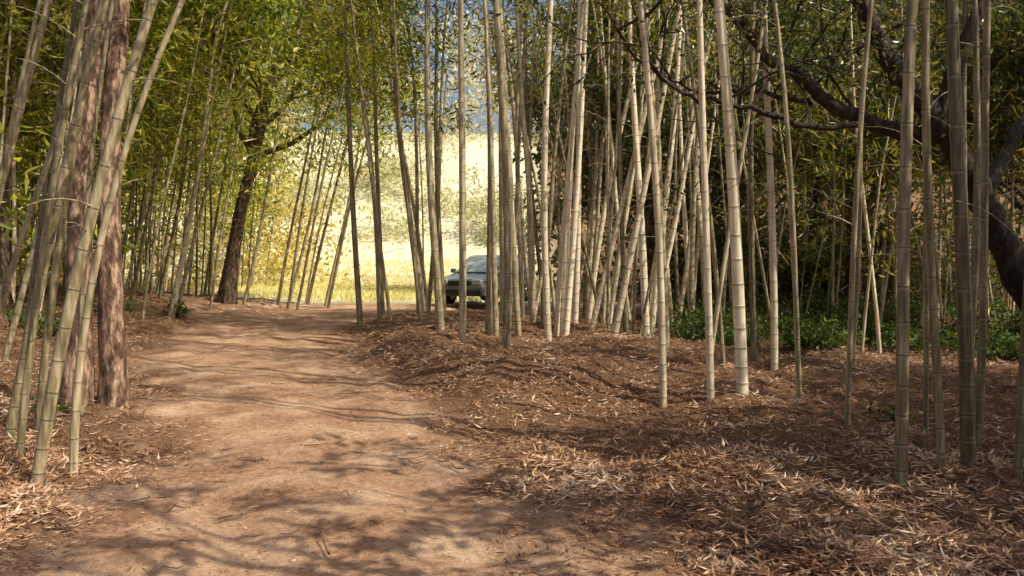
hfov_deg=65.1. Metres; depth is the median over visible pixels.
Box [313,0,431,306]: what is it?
bamboo
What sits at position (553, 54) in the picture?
bamboo
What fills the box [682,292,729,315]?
shrub
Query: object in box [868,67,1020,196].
broadleaf tree
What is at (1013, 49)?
broadleaf tree
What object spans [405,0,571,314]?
bamboo
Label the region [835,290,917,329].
shrub
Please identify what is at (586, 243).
bamboo
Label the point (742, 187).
broadleaf tree
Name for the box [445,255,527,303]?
parked car
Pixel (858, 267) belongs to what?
bamboo
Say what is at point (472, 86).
distant trees
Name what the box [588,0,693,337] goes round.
bamboo
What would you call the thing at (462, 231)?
bamboo
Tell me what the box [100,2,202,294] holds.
bamboo
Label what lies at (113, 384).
broadleaf tree
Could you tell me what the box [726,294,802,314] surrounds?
shrub
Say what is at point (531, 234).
bamboo
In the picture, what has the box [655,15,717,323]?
bamboo
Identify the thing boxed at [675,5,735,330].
bamboo
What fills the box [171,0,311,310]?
bamboo
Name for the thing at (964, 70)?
bamboo
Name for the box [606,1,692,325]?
bamboo
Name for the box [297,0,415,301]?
bamboo
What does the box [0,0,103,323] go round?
bamboo
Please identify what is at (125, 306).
shrub
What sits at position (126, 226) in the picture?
bamboo
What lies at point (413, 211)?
bamboo
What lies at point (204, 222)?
bamboo
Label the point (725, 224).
bamboo
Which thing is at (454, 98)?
sky
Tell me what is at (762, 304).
shrub
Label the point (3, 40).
bamboo
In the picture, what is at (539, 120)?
broadleaf tree
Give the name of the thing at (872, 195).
broadleaf tree
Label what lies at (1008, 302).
bamboo grove
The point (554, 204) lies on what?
bamboo
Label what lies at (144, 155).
bamboo
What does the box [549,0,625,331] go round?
bamboo
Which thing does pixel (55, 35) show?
bamboo
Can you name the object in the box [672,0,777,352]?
bamboo
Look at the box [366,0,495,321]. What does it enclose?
bamboo
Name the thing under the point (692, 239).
bamboo
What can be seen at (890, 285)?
shrub
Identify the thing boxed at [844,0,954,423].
bamboo
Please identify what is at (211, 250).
bamboo
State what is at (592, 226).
bamboo
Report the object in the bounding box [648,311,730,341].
shrub
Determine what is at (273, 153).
bamboo
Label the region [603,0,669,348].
bamboo
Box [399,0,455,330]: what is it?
bamboo
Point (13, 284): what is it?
bamboo
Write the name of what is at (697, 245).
bamboo
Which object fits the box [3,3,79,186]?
bamboo
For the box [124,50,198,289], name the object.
bamboo
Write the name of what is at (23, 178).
bamboo grove
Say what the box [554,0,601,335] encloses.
bamboo
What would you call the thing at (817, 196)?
broadleaf tree
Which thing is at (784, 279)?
shrub
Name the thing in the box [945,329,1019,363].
shrub
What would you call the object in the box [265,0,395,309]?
bamboo
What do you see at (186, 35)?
bamboo
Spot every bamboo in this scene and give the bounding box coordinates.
[0,0,41,190]
[0,0,52,204]
[0,0,62,86]
[0,0,63,302]
[0,0,74,144]
[0,0,75,36]
[0,0,82,223]
[0,0,99,432]
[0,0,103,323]
[0,0,104,313]
[0,0,143,278]
[0,0,192,330]
[1,0,72,152]
[2,0,83,362]
[2,5,81,218]
[3,0,110,439]
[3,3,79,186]
[15,0,169,457]
[16,68,53,186]
[16,75,70,229]
[22,0,98,340]
[23,4,149,160]
[27,0,184,487]
[27,54,154,143]
[29,55,146,289]
[37,0,212,308]
[45,21,152,176]
[53,0,218,475]
[55,5,162,213]
[78,0,114,415]
[93,0,218,199]
[95,17,177,240]
[96,27,189,266]
[100,0,240,294]
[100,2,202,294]
[122,13,175,247]
[122,28,199,288]
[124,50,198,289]
[126,29,161,278]
[128,0,247,309]
[129,0,216,287]
[129,5,168,153]
[130,0,285,317]
[131,0,274,319]
[132,75,228,290]
[135,22,242,298]
[139,14,226,293]
[141,78,235,294]
[146,0,232,286]
[147,0,279,317]
[153,0,300,305]
[167,42,242,295]
[170,0,240,295]
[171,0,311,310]
[182,14,269,295]
[194,10,291,294]
[200,4,310,233]
[212,3,315,302]
[239,0,344,305]
[255,1,375,308]
[259,0,423,323]
[260,0,411,320]
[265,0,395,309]
[270,0,377,304]
[279,0,430,326]
[286,0,382,307]
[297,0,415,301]
[299,0,451,317]
[306,0,421,304]
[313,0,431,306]
[326,1,439,307]
[330,0,468,312]
[330,0,481,313]
[365,0,512,311]
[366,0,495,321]
[375,1,429,311]
[379,0,449,285]
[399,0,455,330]
[400,0,467,312]
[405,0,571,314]
[415,0,475,311]
[434,0,597,316]
[446,0,502,341]
[446,27,569,314]
[449,0,572,335]
[464,0,520,335]
[470,0,544,347]
[472,0,554,318]
[477,0,539,323]
[478,0,590,285]
[483,0,540,336]
[489,0,564,305]
[504,0,561,270]
[504,0,620,322]
[508,0,615,316]
[521,3,573,306]
[535,0,559,341]
[535,0,601,321]
[535,19,604,320]
[536,1,610,313]
[540,0,579,324]
[541,0,599,255]
[544,10,601,241]
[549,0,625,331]
[551,34,595,269]
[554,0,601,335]
[559,4,622,318]
[561,0,601,336]
[561,1,627,317]
[562,0,652,320]
[563,8,625,317]
[564,0,627,296]
[577,0,630,330]
[579,1,663,291]
[584,1,690,336]
[585,0,690,322]
[588,0,638,335]
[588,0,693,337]
[588,0,726,330]
[589,0,624,323]
[592,3,631,320]
[594,0,709,322]
[596,2,677,319]
[599,7,644,317]
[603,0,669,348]
[603,0,688,335]
[605,1,692,317]
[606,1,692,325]
[622,0,732,335]
[625,2,690,195]
[626,0,667,407]
[633,0,713,337]
[635,7,740,311]
[644,2,688,299]
[649,35,710,309]
[649,68,719,314]
[649,76,697,316]
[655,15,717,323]
[658,0,748,394]
[660,0,732,366]
[662,1,759,333]
[664,8,689,242]
[665,0,762,313]
[665,2,783,313]
[669,0,761,399]
[669,7,716,260]
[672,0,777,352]
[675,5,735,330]
[681,1,780,360]
[684,0,704,313]
[697,23,787,294]
[708,0,811,316]
[732,0,802,401]
[735,1,777,369]
[841,30,863,365]
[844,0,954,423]
[848,0,938,436]
[884,0,921,488]
[898,0,939,237]
[921,0,947,468]
[921,0,979,474]
[937,0,989,258]
[938,0,1021,455]
[946,0,980,347]
[955,200,1023,482]
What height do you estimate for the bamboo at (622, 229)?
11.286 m
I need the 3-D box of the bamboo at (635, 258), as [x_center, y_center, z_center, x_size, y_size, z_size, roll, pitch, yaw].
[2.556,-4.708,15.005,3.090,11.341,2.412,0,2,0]
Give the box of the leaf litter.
[0,287,1023,575]
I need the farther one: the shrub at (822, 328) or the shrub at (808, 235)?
the shrub at (808, 235)
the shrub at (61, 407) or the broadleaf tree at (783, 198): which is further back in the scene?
the broadleaf tree at (783, 198)
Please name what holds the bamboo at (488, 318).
on the ground at (432, 496)
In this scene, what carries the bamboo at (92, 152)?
on the ground at (432, 496)
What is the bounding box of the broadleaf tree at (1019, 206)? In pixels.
[892,3,1023,210]
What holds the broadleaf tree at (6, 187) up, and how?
on the ground at (432, 496)
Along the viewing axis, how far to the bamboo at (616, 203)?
16.84 m
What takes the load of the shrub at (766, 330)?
on the ground at (432, 496)
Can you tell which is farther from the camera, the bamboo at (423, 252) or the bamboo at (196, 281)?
the bamboo at (196, 281)
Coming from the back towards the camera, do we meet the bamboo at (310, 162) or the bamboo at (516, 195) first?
the bamboo at (310, 162)
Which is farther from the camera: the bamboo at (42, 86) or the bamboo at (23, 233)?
the bamboo at (42, 86)
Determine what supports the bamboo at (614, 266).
on the ground at (432, 496)
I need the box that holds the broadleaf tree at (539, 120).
[471,9,665,293]
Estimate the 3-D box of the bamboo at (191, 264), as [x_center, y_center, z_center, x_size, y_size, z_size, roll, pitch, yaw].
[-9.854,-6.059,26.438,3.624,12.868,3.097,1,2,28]
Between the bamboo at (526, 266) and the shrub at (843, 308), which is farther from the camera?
the bamboo at (526, 266)
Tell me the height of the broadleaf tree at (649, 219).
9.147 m
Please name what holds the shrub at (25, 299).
on the ground at (432, 496)
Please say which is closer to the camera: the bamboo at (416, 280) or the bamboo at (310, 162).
the bamboo at (416, 280)
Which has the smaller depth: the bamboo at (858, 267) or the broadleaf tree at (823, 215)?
the bamboo at (858, 267)
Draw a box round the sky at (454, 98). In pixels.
[23,0,882,139]
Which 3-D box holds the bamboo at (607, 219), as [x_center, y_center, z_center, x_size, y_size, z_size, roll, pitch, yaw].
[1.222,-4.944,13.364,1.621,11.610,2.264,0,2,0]
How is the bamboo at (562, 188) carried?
on the ground at (432, 496)
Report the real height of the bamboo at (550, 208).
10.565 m
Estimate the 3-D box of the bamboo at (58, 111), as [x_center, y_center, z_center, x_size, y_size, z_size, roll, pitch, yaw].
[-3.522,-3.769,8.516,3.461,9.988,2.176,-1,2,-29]
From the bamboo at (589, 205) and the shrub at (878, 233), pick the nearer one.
the bamboo at (589, 205)
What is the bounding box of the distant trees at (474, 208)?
[147,120,598,248]
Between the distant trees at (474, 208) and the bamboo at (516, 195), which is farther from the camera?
the distant trees at (474, 208)
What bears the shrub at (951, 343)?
on the ground at (432, 496)
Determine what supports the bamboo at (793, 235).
on the ground at (432, 496)
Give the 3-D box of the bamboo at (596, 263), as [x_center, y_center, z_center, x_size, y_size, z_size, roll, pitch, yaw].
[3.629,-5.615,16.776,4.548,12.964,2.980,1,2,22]
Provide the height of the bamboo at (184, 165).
11.604 m
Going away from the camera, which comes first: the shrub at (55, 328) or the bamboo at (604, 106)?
the shrub at (55, 328)
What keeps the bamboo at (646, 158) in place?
on the ground at (432, 496)
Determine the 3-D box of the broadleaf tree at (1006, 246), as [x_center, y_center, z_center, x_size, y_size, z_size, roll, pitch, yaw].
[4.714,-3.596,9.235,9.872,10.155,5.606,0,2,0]
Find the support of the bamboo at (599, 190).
on the ground at (432, 496)
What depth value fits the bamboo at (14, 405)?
6.31 m
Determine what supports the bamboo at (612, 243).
on the ground at (432, 496)
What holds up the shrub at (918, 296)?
on the ground at (432, 496)
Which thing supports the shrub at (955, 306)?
on the ground at (432, 496)
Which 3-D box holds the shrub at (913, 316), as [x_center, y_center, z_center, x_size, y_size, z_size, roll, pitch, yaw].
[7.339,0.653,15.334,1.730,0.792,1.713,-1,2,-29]
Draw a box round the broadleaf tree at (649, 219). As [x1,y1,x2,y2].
[515,0,820,311]
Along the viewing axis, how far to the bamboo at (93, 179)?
22.62 m
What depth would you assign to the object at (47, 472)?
5.60 m
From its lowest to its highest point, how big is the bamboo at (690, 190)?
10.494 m
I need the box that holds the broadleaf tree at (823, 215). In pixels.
[754,2,894,232]
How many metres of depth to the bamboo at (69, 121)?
21.57 m
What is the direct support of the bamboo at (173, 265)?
on the ground at (432, 496)
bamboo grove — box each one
[0,0,320,292]
[624,0,1023,353]
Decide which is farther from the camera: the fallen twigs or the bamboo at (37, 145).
the bamboo at (37, 145)
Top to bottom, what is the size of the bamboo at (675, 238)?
11.051 m
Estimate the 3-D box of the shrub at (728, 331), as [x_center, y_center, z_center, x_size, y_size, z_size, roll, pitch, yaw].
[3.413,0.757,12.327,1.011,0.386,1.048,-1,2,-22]
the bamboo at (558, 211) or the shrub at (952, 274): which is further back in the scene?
the shrub at (952, 274)
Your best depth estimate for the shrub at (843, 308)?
15.43 m
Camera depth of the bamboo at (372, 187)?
16.98 m
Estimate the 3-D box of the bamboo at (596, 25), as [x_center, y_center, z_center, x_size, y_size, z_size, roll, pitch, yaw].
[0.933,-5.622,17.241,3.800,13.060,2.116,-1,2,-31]
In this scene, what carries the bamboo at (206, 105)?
on the ground at (432, 496)
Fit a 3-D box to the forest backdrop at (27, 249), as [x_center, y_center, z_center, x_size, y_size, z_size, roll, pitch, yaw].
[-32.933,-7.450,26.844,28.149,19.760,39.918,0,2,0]
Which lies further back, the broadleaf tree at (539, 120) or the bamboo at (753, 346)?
the broadleaf tree at (539, 120)
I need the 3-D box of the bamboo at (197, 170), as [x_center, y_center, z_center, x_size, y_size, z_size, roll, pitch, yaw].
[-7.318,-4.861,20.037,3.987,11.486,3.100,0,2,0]
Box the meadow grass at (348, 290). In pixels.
[140,258,555,303]
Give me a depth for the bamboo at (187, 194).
25.44 m
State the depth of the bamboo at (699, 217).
16.15 m
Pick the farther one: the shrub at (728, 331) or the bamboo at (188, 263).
the bamboo at (188, 263)
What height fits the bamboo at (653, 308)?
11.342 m
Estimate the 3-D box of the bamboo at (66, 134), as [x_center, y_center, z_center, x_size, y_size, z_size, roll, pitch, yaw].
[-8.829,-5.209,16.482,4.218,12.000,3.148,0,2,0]
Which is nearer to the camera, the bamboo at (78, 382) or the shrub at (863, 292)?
the bamboo at (78, 382)
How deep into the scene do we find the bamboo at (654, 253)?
13.83 m
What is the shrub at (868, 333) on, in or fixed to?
on the ground at (432, 496)
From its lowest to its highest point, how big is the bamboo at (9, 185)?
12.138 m
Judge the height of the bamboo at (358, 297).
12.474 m
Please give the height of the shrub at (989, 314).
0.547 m
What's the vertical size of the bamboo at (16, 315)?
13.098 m
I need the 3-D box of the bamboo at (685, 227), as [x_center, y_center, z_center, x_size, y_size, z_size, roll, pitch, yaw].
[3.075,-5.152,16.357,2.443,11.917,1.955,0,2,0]
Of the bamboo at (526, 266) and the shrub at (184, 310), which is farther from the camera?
the shrub at (184, 310)
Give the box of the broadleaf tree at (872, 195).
[669,0,1023,313]
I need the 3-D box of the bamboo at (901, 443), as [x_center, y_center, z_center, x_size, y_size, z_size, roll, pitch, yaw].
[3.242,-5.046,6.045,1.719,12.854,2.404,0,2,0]
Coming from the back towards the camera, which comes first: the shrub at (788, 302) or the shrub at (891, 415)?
the shrub at (788, 302)
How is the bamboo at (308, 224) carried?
on the ground at (432, 496)
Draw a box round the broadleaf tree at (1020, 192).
[834,0,1023,199]
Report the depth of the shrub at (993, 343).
13.15 m
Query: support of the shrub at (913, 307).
on the ground at (432, 496)
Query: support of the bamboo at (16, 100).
on the ground at (432, 496)
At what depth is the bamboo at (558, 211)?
19.40 m
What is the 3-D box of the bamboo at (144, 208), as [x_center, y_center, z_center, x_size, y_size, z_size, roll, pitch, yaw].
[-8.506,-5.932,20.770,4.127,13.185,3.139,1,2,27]
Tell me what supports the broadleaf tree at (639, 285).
on the ground at (432, 496)
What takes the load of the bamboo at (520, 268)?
on the ground at (432, 496)
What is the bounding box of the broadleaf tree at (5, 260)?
[0,0,194,316]
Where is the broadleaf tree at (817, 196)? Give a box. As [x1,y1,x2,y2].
[691,1,885,307]
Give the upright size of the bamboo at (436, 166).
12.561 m
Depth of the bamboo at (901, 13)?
11.43 m
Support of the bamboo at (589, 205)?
on the ground at (432, 496)
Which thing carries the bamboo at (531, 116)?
on the ground at (432, 496)
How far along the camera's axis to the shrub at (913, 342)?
13.29 m
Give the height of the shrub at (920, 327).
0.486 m
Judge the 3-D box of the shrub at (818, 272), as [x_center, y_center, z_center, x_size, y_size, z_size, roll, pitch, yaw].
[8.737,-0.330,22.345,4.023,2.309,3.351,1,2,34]
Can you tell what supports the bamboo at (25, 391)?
on the ground at (432, 496)
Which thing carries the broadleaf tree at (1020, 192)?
on the ground at (432, 496)
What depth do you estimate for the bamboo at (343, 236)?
25.39 m
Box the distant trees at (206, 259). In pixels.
[16,46,335,287]
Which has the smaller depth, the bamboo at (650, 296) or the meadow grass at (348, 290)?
the bamboo at (650, 296)
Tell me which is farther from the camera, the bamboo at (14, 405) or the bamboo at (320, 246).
the bamboo at (320, 246)
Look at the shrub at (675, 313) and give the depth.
14.31 m
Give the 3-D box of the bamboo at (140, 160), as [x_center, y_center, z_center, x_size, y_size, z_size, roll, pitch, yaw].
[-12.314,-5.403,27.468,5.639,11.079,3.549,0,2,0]
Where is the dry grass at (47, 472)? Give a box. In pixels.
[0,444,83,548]
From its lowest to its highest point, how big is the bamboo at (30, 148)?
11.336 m
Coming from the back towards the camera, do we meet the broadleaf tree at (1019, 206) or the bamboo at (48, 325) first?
the broadleaf tree at (1019, 206)
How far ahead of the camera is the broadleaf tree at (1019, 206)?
23.15 m
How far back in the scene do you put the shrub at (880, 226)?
22.75 m
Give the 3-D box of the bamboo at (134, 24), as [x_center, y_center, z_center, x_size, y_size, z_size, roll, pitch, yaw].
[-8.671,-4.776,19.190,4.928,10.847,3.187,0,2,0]
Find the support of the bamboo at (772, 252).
on the ground at (432, 496)
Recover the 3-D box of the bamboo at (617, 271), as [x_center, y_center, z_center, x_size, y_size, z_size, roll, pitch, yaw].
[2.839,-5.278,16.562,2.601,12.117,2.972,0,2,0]
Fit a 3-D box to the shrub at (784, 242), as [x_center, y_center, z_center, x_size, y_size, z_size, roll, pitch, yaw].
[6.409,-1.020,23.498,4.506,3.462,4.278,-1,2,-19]
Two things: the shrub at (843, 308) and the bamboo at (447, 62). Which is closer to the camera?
the shrub at (843, 308)
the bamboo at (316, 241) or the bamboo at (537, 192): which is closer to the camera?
the bamboo at (537, 192)
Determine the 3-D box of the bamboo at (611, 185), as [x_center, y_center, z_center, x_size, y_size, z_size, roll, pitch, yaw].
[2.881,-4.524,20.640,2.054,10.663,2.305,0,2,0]
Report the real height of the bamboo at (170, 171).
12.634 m
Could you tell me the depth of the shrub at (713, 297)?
17.81 m
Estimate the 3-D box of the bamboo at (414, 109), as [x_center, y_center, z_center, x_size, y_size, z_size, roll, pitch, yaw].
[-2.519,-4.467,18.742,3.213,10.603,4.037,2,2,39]
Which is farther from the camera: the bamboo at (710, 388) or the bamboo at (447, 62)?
the bamboo at (447, 62)
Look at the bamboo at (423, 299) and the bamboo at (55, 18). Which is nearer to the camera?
the bamboo at (55, 18)
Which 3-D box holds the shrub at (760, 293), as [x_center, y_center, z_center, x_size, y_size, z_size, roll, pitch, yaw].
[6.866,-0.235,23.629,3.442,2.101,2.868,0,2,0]
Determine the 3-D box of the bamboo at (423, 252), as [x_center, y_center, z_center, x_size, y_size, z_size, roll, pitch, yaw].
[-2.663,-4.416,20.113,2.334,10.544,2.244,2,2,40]
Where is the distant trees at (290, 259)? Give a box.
[183,145,374,287]
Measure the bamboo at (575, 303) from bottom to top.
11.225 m
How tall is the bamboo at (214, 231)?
12.376 m
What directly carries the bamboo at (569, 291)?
on the ground at (432, 496)
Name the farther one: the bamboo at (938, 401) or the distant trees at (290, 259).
the distant trees at (290, 259)
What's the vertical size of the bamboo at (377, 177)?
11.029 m
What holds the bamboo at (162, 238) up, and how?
on the ground at (432, 496)
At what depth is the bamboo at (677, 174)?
20.07 m
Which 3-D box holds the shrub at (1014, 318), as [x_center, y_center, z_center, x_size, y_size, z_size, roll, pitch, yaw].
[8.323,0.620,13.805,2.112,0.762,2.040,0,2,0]
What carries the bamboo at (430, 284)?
on the ground at (432, 496)
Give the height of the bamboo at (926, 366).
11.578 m
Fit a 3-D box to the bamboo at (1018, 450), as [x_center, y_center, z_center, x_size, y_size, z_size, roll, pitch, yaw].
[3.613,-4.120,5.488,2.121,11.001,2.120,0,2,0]
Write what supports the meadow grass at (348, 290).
on the ground at (432, 496)
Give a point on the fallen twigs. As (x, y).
(498, 485)
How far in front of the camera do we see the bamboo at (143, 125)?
26.75 m
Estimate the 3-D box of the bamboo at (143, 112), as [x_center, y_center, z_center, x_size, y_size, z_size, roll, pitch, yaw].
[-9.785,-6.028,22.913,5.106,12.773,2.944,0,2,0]
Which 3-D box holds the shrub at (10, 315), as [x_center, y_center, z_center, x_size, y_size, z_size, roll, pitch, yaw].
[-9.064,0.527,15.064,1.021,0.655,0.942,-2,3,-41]
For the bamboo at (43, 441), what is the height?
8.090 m
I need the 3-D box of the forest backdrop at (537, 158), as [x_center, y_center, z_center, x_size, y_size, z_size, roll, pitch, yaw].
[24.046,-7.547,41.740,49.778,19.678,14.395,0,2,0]
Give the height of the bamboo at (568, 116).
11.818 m
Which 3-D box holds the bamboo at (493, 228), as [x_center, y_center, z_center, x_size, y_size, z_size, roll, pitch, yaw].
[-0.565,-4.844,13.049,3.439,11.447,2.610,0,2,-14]
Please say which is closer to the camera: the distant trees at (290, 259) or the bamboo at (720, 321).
the bamboo at (720, 321)
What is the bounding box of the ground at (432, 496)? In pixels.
[0,130,1023,575]
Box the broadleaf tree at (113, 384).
[58,0,131,408]
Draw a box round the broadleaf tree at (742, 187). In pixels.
[584,0,858,243]
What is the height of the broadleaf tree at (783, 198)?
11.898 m
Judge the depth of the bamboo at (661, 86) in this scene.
18.17 m
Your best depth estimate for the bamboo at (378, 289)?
17.52 m
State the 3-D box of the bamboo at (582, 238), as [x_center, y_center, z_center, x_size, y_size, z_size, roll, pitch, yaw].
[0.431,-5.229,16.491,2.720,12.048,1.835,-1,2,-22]
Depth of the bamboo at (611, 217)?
16.12 m
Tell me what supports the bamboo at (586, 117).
on the ground at (432, 496)
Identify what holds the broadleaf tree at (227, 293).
on the ground at (432, 496)
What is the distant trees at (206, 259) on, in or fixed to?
on the ground at (432, 496)
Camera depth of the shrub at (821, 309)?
21.38 m
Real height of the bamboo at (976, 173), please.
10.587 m
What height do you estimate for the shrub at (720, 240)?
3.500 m
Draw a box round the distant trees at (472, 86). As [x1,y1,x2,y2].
[19,1,750,148]
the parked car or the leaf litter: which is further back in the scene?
the parked car
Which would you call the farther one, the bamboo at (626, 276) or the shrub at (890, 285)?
the shrub at (890, 285)
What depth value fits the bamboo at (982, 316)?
6.05 m
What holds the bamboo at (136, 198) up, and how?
on the ground at (432, 496)
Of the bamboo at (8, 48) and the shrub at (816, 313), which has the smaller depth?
the bamboo at (8, 48)
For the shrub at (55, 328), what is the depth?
13.86 m
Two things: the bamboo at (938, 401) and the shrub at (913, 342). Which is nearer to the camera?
the bamboo at (938, 401)
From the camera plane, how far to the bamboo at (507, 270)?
11.98 m
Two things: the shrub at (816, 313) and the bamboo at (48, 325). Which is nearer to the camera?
the bamboo at (48, 325)
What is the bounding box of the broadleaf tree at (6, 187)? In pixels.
[1,0,201,292]
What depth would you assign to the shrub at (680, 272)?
20.43 m
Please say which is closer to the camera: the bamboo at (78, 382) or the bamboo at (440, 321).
the bamboo at (78, 382)
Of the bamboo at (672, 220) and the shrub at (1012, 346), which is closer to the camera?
the shrub at (1012, 346)
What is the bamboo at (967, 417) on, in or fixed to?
on the ground at (432, 496)
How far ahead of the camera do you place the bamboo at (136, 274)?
21.19 m
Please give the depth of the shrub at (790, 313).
15.24 m
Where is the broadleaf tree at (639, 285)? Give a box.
[528,0,774,294]
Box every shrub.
[1,306,56,329]
[15,292,45,302]
[20,313,60,339]
[28,396,71,420]
[93,296,152,316]
[161,299,194,319]
[612,225,786,307]
[646,298,765,336]
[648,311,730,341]
[655,181,792,307]
[657,284,756,318]
[678,195,797,273]
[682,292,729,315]
[693,326,767,346]
[713,311,791,334]
[715,247,788,302]
[722,307,792,342]
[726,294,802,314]
[727,286,793,322]
[745,299,813,329]
[757,234,892,309]
[758,283,840,314]
[762,216,865,304]
[763,248,844,311]
[763,311,865,352]
[768,218,885,296]
[778,325,843,349]
[800,303,846,322]
[803,296,918,338]
[807,305,840,314]
[808,312,889,343]
[809,194,971,301]
[815,231,944,302]
[822,190,953,303]
[834,286,892,321]
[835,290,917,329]
[842,303,940,338]
[857,321,948,353]
[862,398,922,425]
[865,322,957,343]
[869,285,949,306]
[888,294,949,318]
[914,321,1018,359]
[915,286,1003,317]
[919,251,1005,301]
[938,295,1013,320]
[938,303,1021,340]
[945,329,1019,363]
[952,301,1002,318]
[954,283,1015,316]
[975,329,1016,357]
[988,280,1005,309]
[988,314,1020,345]
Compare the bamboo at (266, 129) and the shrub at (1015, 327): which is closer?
the shrub at (1015, 327)
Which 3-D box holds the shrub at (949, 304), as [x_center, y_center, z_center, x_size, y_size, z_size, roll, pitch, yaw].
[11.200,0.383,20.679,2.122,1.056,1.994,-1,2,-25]
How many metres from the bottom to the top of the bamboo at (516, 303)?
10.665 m
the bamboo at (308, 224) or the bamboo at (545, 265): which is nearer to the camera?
the bamboo at (545, 265)
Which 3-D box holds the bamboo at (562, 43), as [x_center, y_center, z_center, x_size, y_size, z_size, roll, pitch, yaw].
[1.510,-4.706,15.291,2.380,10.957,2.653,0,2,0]
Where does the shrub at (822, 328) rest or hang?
on the ground at (432, 496)
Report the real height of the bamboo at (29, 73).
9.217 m
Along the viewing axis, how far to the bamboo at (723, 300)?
14.73 m
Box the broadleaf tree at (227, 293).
[62,0,448,304]
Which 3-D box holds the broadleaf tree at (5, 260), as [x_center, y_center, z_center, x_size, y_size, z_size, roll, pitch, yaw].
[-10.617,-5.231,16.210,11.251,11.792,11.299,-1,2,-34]
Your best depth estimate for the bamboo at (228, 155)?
25.58 m
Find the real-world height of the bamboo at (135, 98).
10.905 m
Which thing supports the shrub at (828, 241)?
on the ground at (432, 496)
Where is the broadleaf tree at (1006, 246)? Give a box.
[489,0,1023,311]
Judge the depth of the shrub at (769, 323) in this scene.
14.63 m
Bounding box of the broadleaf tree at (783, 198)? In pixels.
[599,1,882,262]
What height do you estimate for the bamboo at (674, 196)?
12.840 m
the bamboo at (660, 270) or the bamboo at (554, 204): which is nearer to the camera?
the bamboo at (660, 270)
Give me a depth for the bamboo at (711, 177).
20.63 m
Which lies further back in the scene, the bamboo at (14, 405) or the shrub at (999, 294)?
the shrub at (999, 294)
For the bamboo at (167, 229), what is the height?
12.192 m
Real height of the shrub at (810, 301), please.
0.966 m
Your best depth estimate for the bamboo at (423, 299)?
18.73 m
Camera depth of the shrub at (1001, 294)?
20.56 m
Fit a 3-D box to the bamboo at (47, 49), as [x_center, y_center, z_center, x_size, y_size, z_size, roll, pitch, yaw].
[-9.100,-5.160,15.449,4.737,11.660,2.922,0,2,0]
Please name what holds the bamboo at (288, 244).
on the ground at (432, 496)
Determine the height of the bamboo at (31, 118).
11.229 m
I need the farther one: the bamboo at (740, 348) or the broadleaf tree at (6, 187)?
the broadleaf tree at (6, 187)
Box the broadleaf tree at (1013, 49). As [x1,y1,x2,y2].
[880,0,1023,184]
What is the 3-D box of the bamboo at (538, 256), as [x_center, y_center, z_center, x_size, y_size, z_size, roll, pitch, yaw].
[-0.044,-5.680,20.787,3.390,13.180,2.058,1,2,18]
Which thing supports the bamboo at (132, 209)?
on the ground at (432, 496)
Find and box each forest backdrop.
[16,137,129,284]
[504,0,1023,293]
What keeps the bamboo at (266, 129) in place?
on the ground at (432, 496)
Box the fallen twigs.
[0,321,1017,575]
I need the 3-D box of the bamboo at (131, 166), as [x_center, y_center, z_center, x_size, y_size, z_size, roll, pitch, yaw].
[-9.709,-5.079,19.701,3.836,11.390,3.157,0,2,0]

